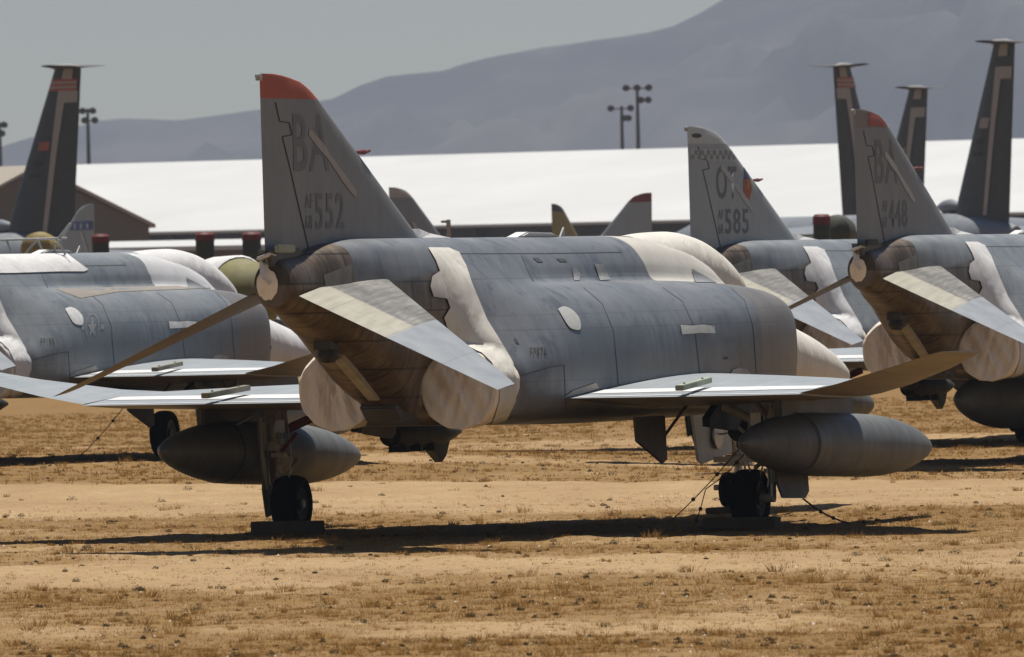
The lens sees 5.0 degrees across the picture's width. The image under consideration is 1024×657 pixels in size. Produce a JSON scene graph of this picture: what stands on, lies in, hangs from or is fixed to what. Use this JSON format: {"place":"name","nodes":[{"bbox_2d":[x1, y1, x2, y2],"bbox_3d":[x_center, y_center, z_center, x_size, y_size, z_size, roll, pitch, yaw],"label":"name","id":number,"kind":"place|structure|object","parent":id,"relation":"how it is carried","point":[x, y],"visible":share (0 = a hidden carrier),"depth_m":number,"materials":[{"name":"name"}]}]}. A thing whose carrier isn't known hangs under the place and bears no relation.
{"place":"outdoors","nodes":[
{"label":"outdoors","id":0,"kind":"place"},
{"bbox_2d":[109,238,289,328],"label":"airplane","id":1,"kind":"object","parent":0,"point":[226,247],"depth_m":595.62,"materials":[{"name":"white metal"}]},
{"bbox_2d":[0,0,720,145],"label":"sky","id":2,"kind":"structure","parent":0,"point":[164,59],"materials":[{"name":"grey"}]},
{"bbox_2d":[0,371,1023,656],"bbox_3d":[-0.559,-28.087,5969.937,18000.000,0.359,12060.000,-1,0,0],"label":"ground","id":3,"kind":"structure","parent":0,"point":[114,501],"depth_m":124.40,"materials":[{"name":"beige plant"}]},
{"bbox_2d":[0,122,7,165],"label":"light mast","id":4,"kind":"object","parent":3,"relation":"on","point":[3,125],"visible":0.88,"depth_m":1249.72,"materials":[{"name":"metal"}]},
{"bbox_2d":[21,232,59,253],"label":"engine pod","id":5,"kind":"object","parent":3,"relation":"on","point":[45,245],"visible":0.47,"depth_m":329.45,"materials":[{"name":"green paint"}]},
{"bbox_2d":[0,64,134,253],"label":"transport plane","id":6,"kind":"object","parent":3,"relation":"on","point":[45,201],"visible":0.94,"depth_m":517.41,"materials":[{"name":"metal"}]},
{"bbox_2d":[60,204,93,252],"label":"fighter jet","id":7,"kind":"object","parent":3,"relation":"on","point":[79,231],"visible":0.1,"depth_m":342.78,"materials":[{"name":"grey paint"}]},
{"bbox_2d":[0,165,155,241],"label":"shed","id":8,"kind":"structure","parent":3,"relation":"on","point":[114,222],"depth_m":715.55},
{"bbox_2d":[79,107,97,163],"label":"light mast","id":9,"kind":"object","parent":3,"relation":"on","point":[86,120],"visible":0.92,"depth_m":1249.73,"materials":[{"name":"metal"}]},
{"bbox_2d":[92,234,109,252],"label":"storage drum","id":10,"kind":"object","parent":3,"relation":"on","point":[100,243],"visible":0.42,"depth_m":299.80,"materials":[{"name":"green paint"}]},
{"bbox_2d":[149,410,179,456],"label":"wheel","id":11,"kind":"object","parent":3,"relation":"on","point":[164,427],"visible":0.73,"depth_m":170.80,"materials":[{"name":"rubber"}]},
{"bbox_2d":[0,246,350,434],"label":"fighter jet","id":12,"kind":"object","parent":3,"relation":"on","point":[78,317],"visible":0.6,"depth_m":169.38,"materials":[{"name":"paint"}]},
{"bbox_2d":[0,223,70,254],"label":"tubular frame","id":13,"kind":"object","parent":12,"relation":"on","point":[56,239],"visible":0.98,"depth_m":170.00,"materials":[{"name":"paint"}]},
{"bbox_2d":[77,408,122,458],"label":"tie down chain","id":14,"kind":"object","parent":12,"relation":"hanging from","point":[112,421],"visible":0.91,"depth_m":170.43,"materials":[{"name":"black metal"}]},
{"bbox_2d":[127,384,170,427],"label":"inner gear door","id":15,"kind":"structure","parent":12,"relation":"in","point":[146,416],"depth_m":169.32,"materials":[{"name":"paint"}]},
{"bbox_2d":[151,361,182,371],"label":"plank","id":16,"kind":"object","parent":12,"relation":"on","point":[174,364],"visible":1,"depth_m":167.06,"materials":[{"name":"beige wood"}]},
{"bbox_2d":[195,232,214,259],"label":"storage drum","id":17,"kind":"object","parent":3,"relation":"on","point":[205,250],"visible":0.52,"depth_m":299.79,"materials":[{"name":"green paint"}]},
{"bbox_2d":[206,255,276,320],"bbox_3d":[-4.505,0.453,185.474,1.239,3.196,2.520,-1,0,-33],"label":"airplane","id":18,"kind":"object","parent":3,"relation":"on","point":[239,272],"visible":0.14,"depth_m":184.57,"materials":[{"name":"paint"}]},
{"bbox_2d":[242,232,261,261],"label":"storage drum","id":19,"kind":"object","parent":3,"relation":"on","point":[251,244],"visible":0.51,"depth_m":299.78,"materials":[{"name":"green paint"}]},
{"bbox_2d":[251,520,324,534],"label":"timber block","id":20,"kind":"object","parent":3,"relation":"on","point":[281,527],"depth_m":131.26,"materials":[{"name":"black wood"}]},
{"bbox_2d":[276,187,440,318],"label":"fighter jet","id":21,"kind":"object","parent":3,"relation":"on","point":[409,209],"visible":0.02,"depth_m":299.11,"materials":[{"name":"grey paint"}]},
{"bbox_2d":[441,220,450,237],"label":"short post","id":22,"kind":"object","parent":3,"relation":"on","point":[448,228],"visible":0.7,"depth_m":235.95,"materials":[{"name":"metal"}]},
{"bbox_2d":[0,73,977,520],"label":"fighter jet","id":23,"kind":"object","parent":3,"relation":"on","point":[400,327],"visible":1,"depth_m":128.77,"materials":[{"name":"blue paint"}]},
{"bbox_2d":[201,385,250,398],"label":"plank","id":24,"kind":"object","parent":23,"relation":"on","point":[227,391],"visible":1,"depth_m":129.91,"materials":[{"name":"beige wood"}]},
{"bbox_2d":[362,426,395,442],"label":"inner gear door","id":25,"kind":"structure","parent":23,"relation":"in","point":[384,432],"depth_m":131.22,"materials":[{"name":"paint"}]},
{"bbox_2d":[633,406,687,462],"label":"inner gear door","id":26,"kind":"structure","parent":23,"relation":"in","point":[650,432],"depth_m":130.20,"materials":[{"name":"paint"}]},
{"bbox_2d":[675,377,711,390],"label":"plank","id":27,"kind":"object","parent":23,"relation":"on","point":[683,386],"visible":1,"depth_m":128.01,"materials":[{"name":"beige wood"}]},
{"bbox_2d":[654,448,743,535],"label":"tie down chain","id":28,"kind":"object","parent":23,"relation":"hanging from","point":[716,474],"visible":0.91,"depth_m":128.79,"materials":[{"name":"black metal"}]},
{"bbox_2d":[690,414,731,463],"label":"nose gear door","id":29,"kind":"structure","parent":23,"relation":"in","point":[709,443],"depth_m":137.93,"materials":[{"name":"paint"}]},
{"bbox_2d":[1,489,1017,656],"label":"pebbles","id":30,"kind":"object","parent":3,"relation":"on","point":[548,587],"visible":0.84,"depth_m":109.81,"materials":[{"name":"beige stone"}]},
{"bbox_2d":[0,439,1023,656],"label":"weeds","id":31,"kind":"object","parent":3,"relation":"on","point":[583,598],"visible":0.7,"depth_m":105.11,"materials":[{"name":"brown plant"}]},
{"bbox_2d":[76,138,1023,240],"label":"hangar","id":32,"kind":"structure","parent":3,"relation":"on","point":[591,192],"depth_m":978.73,"materials":[{"name":"white metal"}]},
{"bbox_2d":[551,204,577,235],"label":"fighter jet","id":33,"kind":"object","parent":3,"relation":"on","point":[560,219],"visible":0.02,"depth_m":392.71,"materials":[{"name":"green paint"}]},
{"bbox_2d":[607,105,633,149],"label":"light mast","id":34,"kind":"object","parent":3,"relation":"on","point":[610,108],"visible":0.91,"depth_m":1299.72,"materials":[{"name":"metal"}]},
{"bbox_2d":[601,193,651,235],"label":"fighter jet","id":35,"kind":"object","parent":3,"relation":"on","point":[634,216],"visible":0.04,"depth_m":342.81,"materials":[{"name":"grey paint"}]},
{"bbox_2d":[622,84,651,148],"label":"light mast","id":36,"kind":"object","parent":3,"relation":"on","point":[637,88],"visible":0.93,"depth_m":1249.71,"materials":[{"name":"metal"}]},
{"bbox_2d":[705,507,730,513],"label":"timber block","id":37,"kind":"object","parent":3,"relation":"on","point":[718,510],"depth_m":137.72,"materials":[{"name":"brown wood"}]},
{"bbox_2d":[702,517,780,529],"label":"timber block","id":38,"kind":"object","parent":3,"relation":"on","point":[715,523],"depth_m":129.48,"materials":[{"name":"black wood"}]},
{"bbox_2d":[813,214,830,239],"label":"storage drum","id":39,"kind":"object","parent":3,"relation":"on","point":[821,226],"visible":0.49,"depth_m":299.81,"materials":[{"name":"green paint"}]},
{"bbox_2d":[802,498,850,523],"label":"tie down chain","id":40,"kind":"object","parent":3,"relation":"on","point":[821,512],"visible":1,"depth_m":130.93,"materials":[{"name":"black metal"}]},
{"bbox_2d":[830,214,856,238],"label":"engine pod","id":41,"kind":"object","parent":3,"relation":"on","point":[842,227],"visible":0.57,"depth_m":319.41,"materials":[{"name":"green paint"}]},
{"bbox_2d":[676,39,1023,238],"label":"transport plane","id":42,"kind":"object","parent":3,"relation":"on","point":[981,205],"visible":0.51,"depth_m":505.58,"materials":[{"name":"metal"}]},
{"bbox_2d":[684,126,1023,442],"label":"fighter jet","id":43,"kind":"object","parent":3,"relation":"on","point":[737,223],"visible":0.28,"depth_m":180.65,"materials":[{"name":"paint"}]},
{"bbox_2d":[949,379,968,389],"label":"inner gear door","id":44,"kind":"structure","parent":43,"relation":"in","point":[958,382],"depth_m":185.19,"materials":[{"name":"paint"}]},
{"bbox_2d":[789,109,1023,428],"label":"fighter jet","id":45,"kind":"object","parent":3,"relation":"on","point":[924,278],"visible":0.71,"depth_m":164.57,"materials":[{"name":"paint"}]},
{"bbox_2d":[903,381,918,392],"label":"inner gear door","id":46,"kind":"structure","parent":45,"relation":"in","point":[914,386],"depth_m":170.03,"materials":[{"name":"paint"}]},
{"bbox_2d":[809,63,1023,226],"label":"transport plane","id":47,"kind":"object","parent":3,"relation":"on","point":[846,100],"visible":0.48,"depth_m":554.93,"materials":[{"name":"metal"}]},
{"bbox_2d":[895,85,945,183],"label":"transport plane","id":48,"kind":"object","parent":3,"relation":"on","point":[911,137],"visible":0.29,"depth_m":631.91,"materials":[{"name":"metal"}]},
{"bbox_2d":[2,0,1023,165],"bbox_3d":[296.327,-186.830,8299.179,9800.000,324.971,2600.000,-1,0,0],"label":"mountains","id":49,"kind":"structure","parent":0,"point":[730,73],"depth_m":7817.10,"materials":[{"name":"grey stone"}]}
]}

